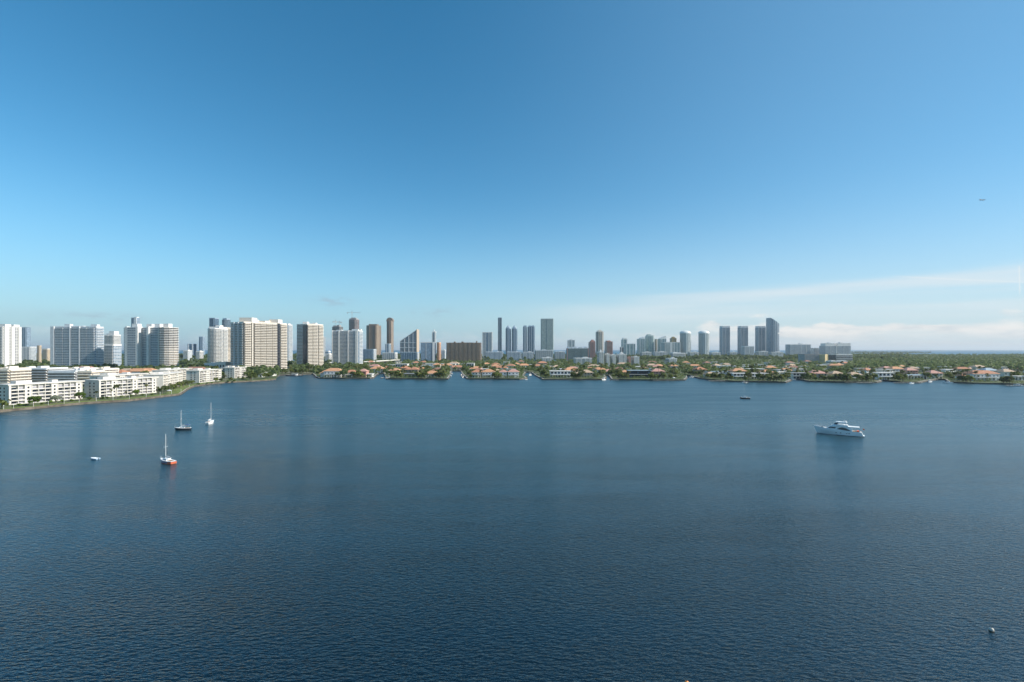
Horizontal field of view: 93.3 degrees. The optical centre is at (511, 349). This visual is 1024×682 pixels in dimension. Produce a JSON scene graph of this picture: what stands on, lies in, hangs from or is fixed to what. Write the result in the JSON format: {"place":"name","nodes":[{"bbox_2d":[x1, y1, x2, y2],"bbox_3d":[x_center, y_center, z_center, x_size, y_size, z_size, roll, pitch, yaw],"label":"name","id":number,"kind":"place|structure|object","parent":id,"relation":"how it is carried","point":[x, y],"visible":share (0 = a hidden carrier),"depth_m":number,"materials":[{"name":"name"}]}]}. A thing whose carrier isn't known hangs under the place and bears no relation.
{"place":"outdoors","nodes":[
{"label":"outdoors","id":0,"kind":"place"},
{"bbox_2d":[36,357,565,359],"bbox_3d":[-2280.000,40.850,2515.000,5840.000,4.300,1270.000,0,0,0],"label":"barrier island","id":1,"kind":"structure","parent":0,"point":[180,358],"depth_m":2038.63,"materials":[{"name":"green plant"}]},
{"bbox_2d":[187,344,196,358],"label":"apartment tower","id":2,"kind":"structure","parent":1,"relation":"on","point":[193,347],"depth_m":1952.67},
{"bbox_2d":[199,337,204,354],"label":"apartment tower","id":3,"kind":"structure","parent":1,"relation":"on","point":[201,343],"depth_m":1950.00,"materials":[{"name":"glass"}]},
{"bbox_2d":[209,318,218,326],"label":"apartment tower","id":4,"kind":"structure","parent":1,"relation":"on","point":[213,322],"depth_m":2000.00,"materials":[{"name":"glass"}]},
{"bbox_2d":[222,318,230,327],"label":"apartment tower","id":5,"kind":"structure","parent":1,"relation":"on","point":[226,322],"depth_m":1988.00,"materials":[{"name":"glass"}]},
{"bbox_2d":[349,318,358,329],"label":"apartment tower","id":6,"kind":"structure","parent":1,"relation":"on","point":[353,323],"depth_m":2002.82,"materials":[{"name":"grey concrete"}]},
{"bbox_2d":[366,324,380,355],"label":"apartment tower","id":7,"kind":"structure","parent":1,"relation":"on","point":[373,336],"depth_m":2150.80,"materials":[{"name":"brown concrete"}]},
{"bbox_2d":[386,317,393,351],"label":"apartment tower","id":8,"kind":"structure","parent":1,"relation":"on","point":[390,330],"depth_m":2252.82,"materials":[{"name":"brown concrete"}]},
{"bbox_2d":[400,329,418,354],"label":"apartment tower","id":9,"kind":"structure","parent":1,"relation":"on","point":[409,343],"depth_m":2150.00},
{"bbox_2d":[36,353,910,359],"bbox_3d":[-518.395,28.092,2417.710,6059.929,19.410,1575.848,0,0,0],"label":"beach greenery","id":10,"kind":"object","parent":1,"relation":"on","point":[795,356],"visible":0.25,"depth_m":1841.44,"materials":[{"name":"green plant"}]},
{"bbox_2d":[482,332,492,357],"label":"apartment tower","id":11,"kind":"structure","parent":1,"relation":"on","point":[487,342],"depth_m":2100.00,"materials":[{"name":"glass"}]},
{"bbox_2d":[498,317,501,351],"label":"apartment tower","id":12,"kind":"structure","parent":1,"relation":"on","point":[499,334],"depth_m":2600.00,"materials":[{"name":"glass"}]},
{"bbox_2d":[506,325,510,353],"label":"apartment tower","id":13,"kind":"structure","parent":1,"relation":"on","point":[508,338],"depth_m":2598.60,"materials":[{"name":"glass"}]},
{"bbox_2d":[512,325,516,351],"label":"apartment tower","id":14,"kind":"structure","parent":1,"relation":"on","point":[514,338],"depth_m":2598.60,"materials":[{"name":"glass"}]},
{"bbox_2d":[523,325,526,351],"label":"apartment tower","id":15,"kind":"structure","parent":1,"relation":"on","point":[524,338],"depth_m":2600.05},
{"bbox_2d":[528,325,534,353],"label":"apartment tower","id":16,"kind":"structure","parent":1,"relation":"on","point":[531,338],"depth_m":2600.00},
{"bbox_2d":[541,319,553,353],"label":"apartment tower","id":17,"kind":"structure","parent":1,"relation":"on","point":[547,334],"depth_m":2450.00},
{"bbox_2d":[554,351,564,358],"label":"apartment block","id":18,"kind":"structure","parent":1,"relation":"on","point":[559,355],"depth_m":1900.00,"materials":[{"name":"white paint"}]},
{"bbox_2d":[588,340,594,358],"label":"apartment tower","id":19,"kind":"structure","parent":1,"relation":"on","point":[591,345],"depth_m":1850.00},
{"bbox_2d":[596,330,603,354],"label":"apartment tower","id":20,"kind":"structure","parent":1,"relation":"on","point":[599,340],"depth_m":2250.00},
{"bbox_2d":[604,341,612,354],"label":"apartment tower","id":21,"kind":"structure","parent":1,"relation":"on","point":[608,347],"depth_m":1900.00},
{"bbox_2d":[0,360,1023,681],"bbox_3d":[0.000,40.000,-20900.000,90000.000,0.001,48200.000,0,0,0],"label":"water","id":22,"kind":"structure","parent":0,"point":[456,526],"depth_m":105.02,"materials":[{"name":"liquid"}]},
{"bbox_2d":[160,435,176,463],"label":"sailboat","id":23,"kind":"object","parent":22,"relation":"on","point":[165,460],"visible":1,"depth_m":169.57,"materials":[{"name":"white paint"}]},
{"bbox_2d":[174,415,191,429],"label":"sailboat","id":24,"kind":"object","parent":22,"relation":"on","point":[183,428],"visible":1,"depth_m":239.33,"materials":[{"name":"paint"}]},
{"bbox_2d":[814,421,864,436],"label":"motor yacht","id":25,"kind":"object","parent":22,"relation":"on","point":[836,428],"visible":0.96,"depth_m":225.56,"materials":[{"name":"paint"}]},
{"bbox_2d":[0,355,1023,407],"bbox_3d":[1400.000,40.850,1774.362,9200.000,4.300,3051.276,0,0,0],"label":"land","id":26,"kind":"structure","parent":0,"point":[224,379],"depth_m":641.33,"materials":[{"name":"green plant"}]},
{"bbox_2d":[0,324,21,366],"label":"apartment tower","id":27,"kind":"structure","parent":26,"relation":"on","point":[10,344],"depth_m":962.69,"materials":[{"name":"white paint"}]},
{"bbox_2d":[0,366,31,383],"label":"apartment block","id":28,"kind":"structure","parent":26,"relation":"on","point":[8,374],"depth_m":526.78,"materials":[{"name":"concrete"}]},
{"bbox_2d":[22,327,30,346],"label":"apartment tower","id":29,"kind":"structure","parent":26,"relation":"on","point":[26,336],"depth_m":1500.00,"materials":[{"name":"glass"}]},
{"bbox_2d":[22,347,36,360],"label":"apartment block","id":30,"kind":"structure","parent":26,"relation":"on","point":[28,353],"depth_m":1300.00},
{"bbox_2d":[37,345,41,361],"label":"apartment block","id":31,"kind":"structure","parent":26,"relation":"on","point":[39,353],"depth_m":1250.00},
{"bbox_2d":[0,379,84,404],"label":"condominium","id":32,"kind":"structure","parent":26,"relation":"on","point":[18,392],"depth_m":353.49,"materials":[{"name":"white paint"}]},
{"bbox_2d":[42,349,49,360],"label":"apartment block","id":33,"kind":"structure","parent":26,"relation":"on","point":[45,353],"depth_m":1350.00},
{"bbox_2d":[26,366,67,381],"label":"apartment block","id":34,"kind":"structure","parent":26,"relation":"on","point":[39,373],"depth_m":560.00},
{"bbox_2d":[50,324,103,365],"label":"apartment tower","id":35,"kind":"structure","parent":26,"relation":"on","point":[70,344],"depth_m":900.00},
{"bbox_2d":[47,367,118,380],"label":"apartment block","id":36,"kind":"structure","parent":26,"relation":"on","point":[62,375],"depth_m":540.00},
{"bbox_2d":[77,368,104,386],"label":"apartment block","id":37,"kind":"structure","parent":26,"relation":"on","point":[84,374],"depth_m":500.21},
{"bbox_2d":[92,367,118,373],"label":"apartment block","id":38,"kind":"structure","parent":26,"relation":"on","point":[110,370],"depth_m":570.14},
{"bbox_2d":[104,331,120,343],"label":"apartment tower","id":39,"kind":"structure","parent":26,"relation":"on","point":[112,337],"depth_m":1150.00,"materials":[{"name":"white paint"}]},
{"bbox_2d":[104,344,121,365],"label":"apartment block","id":40,"kind":"structure","parent":26,"relation":"on","point":[112,354],"depth_m":1000.00,"materials":[{"name":"white paint"}]},
{"bbox_2d":[89,372,148,378],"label":"condominium","id":41,"kind":"structure","parent":26,"relation":"on","point":[123,374],"depth_m":470.30,"materials":[{"name":"white concrete"}]},
{"bbox_2d":[84,376,157,397],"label":"condominium","id":42,"kind":"structure","parent":26,"relation":"on","point":[102,386],"depth_m":402.08,"materials":[{"name":"white paint"}]},
{"bbox_2d":[0,379,266,409],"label":"lawn","id":43,"kind":"structure","parent":26,"relation":"on","point":[177,390],"depth_m":396.34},
{"bbox_2d":[27,396,41,402],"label":"broadleaf tree","id":44,"kind":"object","parent":43,"relation":"on","point":[35,398],"visible":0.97,"depth_m":331.75,"materials":[{"name":"green plant"}]},
{"bbox_2d":[0,379,275,411],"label":"seawall","id":45,"kind":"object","parent":26,"relation":"on","point":[56,405],"visible":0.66,"depth_m":364.59,"materials":[{"name":"concrete"}]},
{"bbox_2d":[129,368,151,373],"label":"villa","id":46,"kind":"object","parent":26,"relation":"on","point":[136,370],"visible":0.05,"depth_m":643.94,"materials":[{"name":"orange tile"}]},
{"bbox_2d":[123,324,178,366],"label":"apartment tower","id":47,"kind":"structure","parent":26,"relation":"on","point":[154,345],"depth_m":870.00,"materials":[{"name":"white paint"}]},
{"bbox_2d":[143,371,182,387],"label":"condominium","id":48,"kind":"structure","parent":26,"relation":"on","point":[166,378],"depth_m":478.75,"materials":[{"name":"white paint"}]},
{"bbox_2d":[152,367,191,379],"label":"condominium","id":49,"kind":"structure","parent":26,"relation":"on","point":[177,369],"depth_m":604.05,"materials":[{"name":"white concrete"}]},
{"bbox_2d":[0,358,359,375],"bbox_3d":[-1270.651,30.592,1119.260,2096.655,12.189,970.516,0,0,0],"label":"park trees","id":50,"kind":"object","parent":26,"relation":"on","point":[200,361],"visible":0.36,"depth_m":856.49,"materials":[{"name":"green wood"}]},
{"bbox_2d":[183,350,191,359],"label":"apartment block","id":51,"kind":"structure","parent":26,"relation":"on","point":[187,354],"depth_m":1620.00,"materials":[{"name":"white paint"}]},
{"bbox_2d":[185,368,221,382],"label":"condominium","id":52,"kind":"structure","parent":26,"relation":"on","point":[197,375],"depth_m":566.02,"materials":[{"name":"white concrete"}]},
{"bbox_2d":[207,325,227,362],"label":"apartment tower","id":53,"kind":"structure","parent":26,"relation":"on","point":[217,341],"depth_m":1085.20,"materials":[{"name":"white paint"}]},
{"bbox_2d":[204,362,230,368],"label":"clubhouse","id":54,"kind":"structure","parent":26,"relation":"on","point":[221,364],"depth_m":879.85,"materials":[{"name":"white paint"}]},
{"bbox_2d":[227,327,230,361],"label":"apartment tower","id":55,"kind":"structure","parent":26,"relation":"on","point":[229,344],"depth_m":1188.10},
{"bbox_2d":[224,366,245,377],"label":"condominium","id":56,"kind":"structure","parent":26,"relation":"on","point":[234,371],"depth_m":652.04,"materials":[{"name":"white concrete"}]},
{"bbox_2d":[230,318,286,368],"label":"apartment tower","id":57,"kind":"structure","parent":26,"relation":"on","point":[254,342],"depth_m":870.62,"materials":[{"name":"beige concrete"}]},
{"bbox_2d":[286,323,292,360],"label":"apartment tower","id":58,"kind":"structure","parent":26,"relation":"on","point":[289,341],"depth_m":1258.02,"materials":[{"name":"white paint"}]},
{"bbox_2d":[297,322,323,367],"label":"apartment tower","id":59,"kind":"structure","parent":26,"relation":"on","point":[310,343],"depth_m":1003.00,"materials":[{"name":"beige concrete"}]},
{"bbox_2d":[320,368,344,376],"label":"villa","id":60,"kind":"object","parent":26,"relation":"on","point":[330,371],"visible":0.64,"depth_m":672.00,"materials":[{"name":"white paint"}]},
{"bbox_2d":[332,329,362,364],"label":"apartment tower","id":61,"kind":"structure","parent":26,"relation":"on","point":[347,345],"depth_m":1100.00,"materials":[{"name":"white paint"}]},
{"bbox_2d":[363,349,376,359],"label":"apartment block","id":62,"kind":"structure","parent":26,"relation":"on","point":[371,354],"depth_m":1560.00,"materials":[{"name":"white paint"}]},
{"bbox_2d":[382,352,397,359],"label":"apartment block","id":63,"kind":"structure","parent":26,"relation":"on","point":[388,355],"depth_m":1600.00,"materials":[{"name":"white paint"}]},
{"bbox_2d":[401,352,418,360],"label":"apartment block","id":64,"kind":"structure","parent":26,"relation":"on","point":[410,355],"depth_m":1560.00,"materials":[{"name":"white paint"}]},
{"bbox_2d":[421,342,435,361],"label":"apartment tower","id":65,"kind":"structure","parent":26,"relation":"on","point":[428,351],"depth_m":1450.25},
{"bbox_2d":[437,342,440,360],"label":"apartment tower","id":66,"kind":"structure","parent":26,"relation":"on","point":[438,351],"depth_m":1452.00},
{"bbox_2d":[446,341,481,362],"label":"apartment block","id":67,"kind":"structure","parent":26,"relation":"on","point":[466,351],"depth_m":1400.00,"materials":[{"name":"brown concrete"}]},
{"bbox_2d":[482,369,495,376],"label":"villa","id":68,"kind":"object","parent":26,"relation":"on","point":[487,372],"visible":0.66,"depth_m":668.00,"materials":[{"name":"white paint"}]},
{"bbox_2d":[486,351,502,359],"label":"apartment block","id":69,"kind":"structure","parent":26,"relation":"on","point":[498,355],"depth_m":1750.00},
{"bbox_2d":[507,369,518,377],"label":"villa","id":70,"kind":"object","parent":26,"relation":"on","point":[514,373],"visible":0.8,"depth_m":664.00,"materials":[{"name":"white paint"}]},
{"bbox_2d":[507,351,521,359],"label":"apartment block","id":71,"kind":"structure","parent":26,"relation":"on","point":[516,355],"depth_m":1750.00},
{"bbox_2d":[522,351,533,359],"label":"apartment block","id":72,"kind":"structure","parent":26,"relation":"on","point":[529,355],"depth_m":1850.00,"materials":[{"name":"white paint"}]},
{"bbox_2d":[535,349,552,359],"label":"apartment block","id":73,"kind":"structure","parent":26,"relation":"on","point":[539,354],"depth_m":1598.70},
{"bbox_2d":[549,370,570,377],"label":"villa","id":74,"kind":"object","parent":26,"relation":"on","point":[556,373],"visible":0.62,"depth_m":662.00,"materials":[{"name":"white paint"}]},
{"bbox_2d":[566,347,588,359],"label":"apartment block","id":75,"kind":"structure","parent":26,"relation":"on","point":[576,352],"depth_m":1750.00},
{"bbox_2d":[573,357,591,364],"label":"apartment block","id":76,"kind":"structure","parent":26,"relation":"on","point":[582,360],"depth_m":1200.00,"materials":[{"name":"white paint"}]},
{"bbox_2d":[597,350,603,363],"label":"apartment block","id":77,"kind":"structure","parent":26,"relation":"on","point":[600,356],"depth_m":1120.00,"materials":[{"name":"white paint"}]},
{"bbox_2d":[350,358,861,372],"bbox_3d":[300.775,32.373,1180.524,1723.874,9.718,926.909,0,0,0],"label":"tree cover","id":78,"kind":"object","parent":26,"relation":"on","point":[564,363],"visible":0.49,"depth_m":1039.33,"materials":[{"name":"green plant"}]},
{"bbox_2d":[616,352,626,363],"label":"apartment block","id":79,"kind":"structure","parent":26,"relation":"on","point":[621,356],"depth_m":1120.00,"materials":[{"name":"white paint"}]},
{"bbox_2d":[623,343,635,354],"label":"apartment block","id":80,"kind":"structure","parent":26,"relation":"on","point":[630,349],"depth_m":2300.00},
{"bbox_2d":[313,371,947,381],"bbox_3d":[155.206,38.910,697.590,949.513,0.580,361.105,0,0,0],"label":"villa terrace","id":81,"kind":"structure","parent":26,"relation":"on","point":[601,378],"depth_m":687.10,"materials":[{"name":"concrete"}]},
{"bbox_2d":[627,370,651,377],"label":"villa","id":82,"kind":"object","parent":26,"relation":"on","point":[638,373],"visible":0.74,"depth_m":654.93,"materials":[{"name":"white glass"}]},
{"bbox_2d":[637,337,645,354],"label":"apartment tower","id":83,"kind":"structure","parent":26,"relation":"on","point":[641,344],"depth_m":2450.00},
{"bbox_2d":[645,334,653,354],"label":"apartment tower","id":84,"kind":"structure","parent":26,"relation":"on","point":[649,338],"depth_m":2480.00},
{"bbox_2d":[277,371,1023,384],"bbox_3d":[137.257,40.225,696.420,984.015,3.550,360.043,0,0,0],"label":"villa seawall","id":85,"kind":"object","parent":26,"relation":"on","point":[650,379],"visible":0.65,"depth_m":625.42,"materials":[{"name":"concrete"}]},
{"bbox_2d":[283,371,1023,380],"bbox_3d":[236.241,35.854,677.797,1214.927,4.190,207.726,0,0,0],"label":"garden hedges","id":86,"kind":"object","parent":26,"relation":"on","point":[912,378],"visible":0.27,"depth_m":646.41,"materials":[{"name":"green plant"}]},
{"bbox_2d":[658,336,665,351],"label":"apartment tower","id":87,"kind":"structure","parent":26,"relation":"on","point":[662,339],"depth_m":2456.00,"materials":[{"name":"glass"}]},
{"bbox_2d":[661,342,679,354],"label":"apartment block","id":88,"kind":"structure","parent":26,"relation":"on","point":[668,347],"depth_m":2250.00,"materials":[{"name":"white paint"}]},
{"bbox_2d":[323,369,1023,382],"bbox_3d":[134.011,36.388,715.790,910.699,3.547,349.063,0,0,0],"label":"waterfront planting","id":89,"kind":"object","parent":26,"relation":"on","point":[1012,381],"visible":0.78,"depth_m":601.02,"materials":[{"name":"green plant"}]},
{"bbox_2d":[669,352,685,356],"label":"apartment block","id":90,"kind":"structure","parent":26,"relation":"on","point":[675,354],"depth_m":1900.00,"materials":[{"name":"white paint"}]},
{"bbox_2d":[679,330,690,353],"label":"apartment tower","id":91,"kind":"structure","parent":26,"relation":"on","point":[685,341],"depth_m":2603.98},
{"bbox_2d":[698,330,709,354],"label":"apartment tower","id":92,"kind":"structure","parent":26,"relation":"on","point":[703,341],"depth_m":2603.30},
{"bbox_2d":[719,326,729,354],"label":"apartment tower","id":93,"kind":"structure","parent":26,"relation":"on","point":[724,340],"depth_m":2650.00,"materials":[{"name":"blue stone"}]},
{"bbox_2d":[737,326,747,353],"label":"apartment tower","id":94,"kind":"structure","parent":26,"relation":"on","point":[742,335],"depth_m":2650.00,"materials":[{"name":"blue stone"}]},
{"bbox_2d":[741,346,753,354],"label":"apartment block","id":95,"kind":"structure","parent":26,"relation":"on","point":[746,350],"depth_m":2300.00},
{"bbox_2d":[755,326,765,350],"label":"apartment tower","id":96,"kind":"structure","parent":26,"relation":"on","point":[760,338],"depth_m":2650.00,"materials":[{"name":"blue stone"}]},
{"bbox_2d":[766,318,779,351],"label":"apartment tower","id":97,"kind":"structure","parent":26,"relation":"on","point":[772,335],"depth_m":2549.95,"materials":[{"name":"glass"}]},
{"bbox_2d":[787,372,803,378],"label":"villa","id":98,"kind":"object","parent":26,"relation":"on","point":[795,375],"visible":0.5,"depth_m":640.00,"materials":[{"name":"white paint"}]},
{"bbox_2d":[785,343,810,354],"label":"apartment block","id":99,"kind":"structure","parent":26,"relation":"on","point":[799,348],"depth_m":2500.00,"materials":[{"name":"white paint"}]},
{"bbox_2d":[798,354,819,361],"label":"office block","id":100,"kind":"structure","parent":26,"relation":"on","point":[810,357],"depth_m":1349.75,"materials":[{"name":"grey concrete"}]},
{"bbox_2d":[803,370,826,378],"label":"villa","id":101,"kind":"object","parent":26,"relation":"on","point":[819,372],"visible":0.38,"depth_m":632.00,"materials":[{"name":"pink tile"}]},
{"bbox_2d":[819,354,827,362],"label":"office block","id":102,"kind":"structure","parent":26,"relation":"on","point":[823,358],"depth_m":1342.70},
{"bbox_2d":[819,342,850,353],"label":"apartment block","id":103,"kind":"structure","parent":26,"relation":"on","point":[835,348],"depth_m":2450.00,"materials":[{"name":"white paint"}]},
{"bbox_2d":[828,354,852,360],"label":"office block","id":104,"kind":"structure","parent":26,"relation":"on","point":[835,357],"depth_m":1345.00,"materials":[{"name":"white paint"}]},
{"bbox_2d":[870,372,893,380],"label":"villa","id":105,"kind":"object","parent":26,"relation":"on","point":[885,375],"visible":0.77,"depth_m":614.00,"materials":[{"name":"white paint"}]},
{"bbox_2d":[900,368,917,373],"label":"villa","id":106,"kind":"object","parent":26,"relation":"on","point":[913,371],"visible":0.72,"depth_m":740.00,"materials":[{"name":"pink tile"}]},
{"bbox_2d":[921,370,942,378],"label":"villa","id":107,"kind":"object","parent":26,"relation":"on","point":[939,374],"visible":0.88,"depth_m":640.00,"materials":[{"name":"beige tile"}]},
{"bbox_2d":[846,353,1023,369],"bbox_3d":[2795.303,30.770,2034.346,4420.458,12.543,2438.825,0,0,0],"label":"woodland","id":108,"kind":"object","parent":26,"relation":"on","point":[1010,361],"visible":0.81,"depth_m":1179.03,"materials":[{"name":"green plant"}]},
{"bbox_2d":[955,370,999,380],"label":"villa","id":109,"kind":"object","parent":26,"relation":"on","point":[994,376],"visible":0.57,"depth_m":596.00,"materials":[{"name":"white paint"}]},
{"bbox_2d":[993,369,1014,376],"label":"villa","id":110,"kind":"object","parent":26,"relation":"on","point":[1002,372],"visible":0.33,"depth_m":642.29,"materials":[{"name":"beige tile"}]},
{"bbox_2d":[0,0,1023,349],"label":"sky","id":111,"kind":"structure","parent":0,"point":[632,170],"materials":[{"name":"blue"}]},
{"bbox_2d":[36,350,1023,354],"bbox_3d":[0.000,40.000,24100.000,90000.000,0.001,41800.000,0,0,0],"label":"sea","id":112,"kind":"structure","parent":0,"point":[955,352],"depth_m":8874.69,"materials":[{"name":"liquid"}]},
{"bbox_3d":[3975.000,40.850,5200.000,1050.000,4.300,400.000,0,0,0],"label":"far shore","id":113,"kind":"structure","parent":0,"visible":0},
{"bbox_2d":[851,351,930,352],"bbox_3d":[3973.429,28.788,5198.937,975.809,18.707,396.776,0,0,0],"label":"treeline","id":114,"kind":"object","parent":113,"relation":"on","point":[888,352],"visible":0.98,"depth_m":5097.30,"materials":[{"name":"plant"}]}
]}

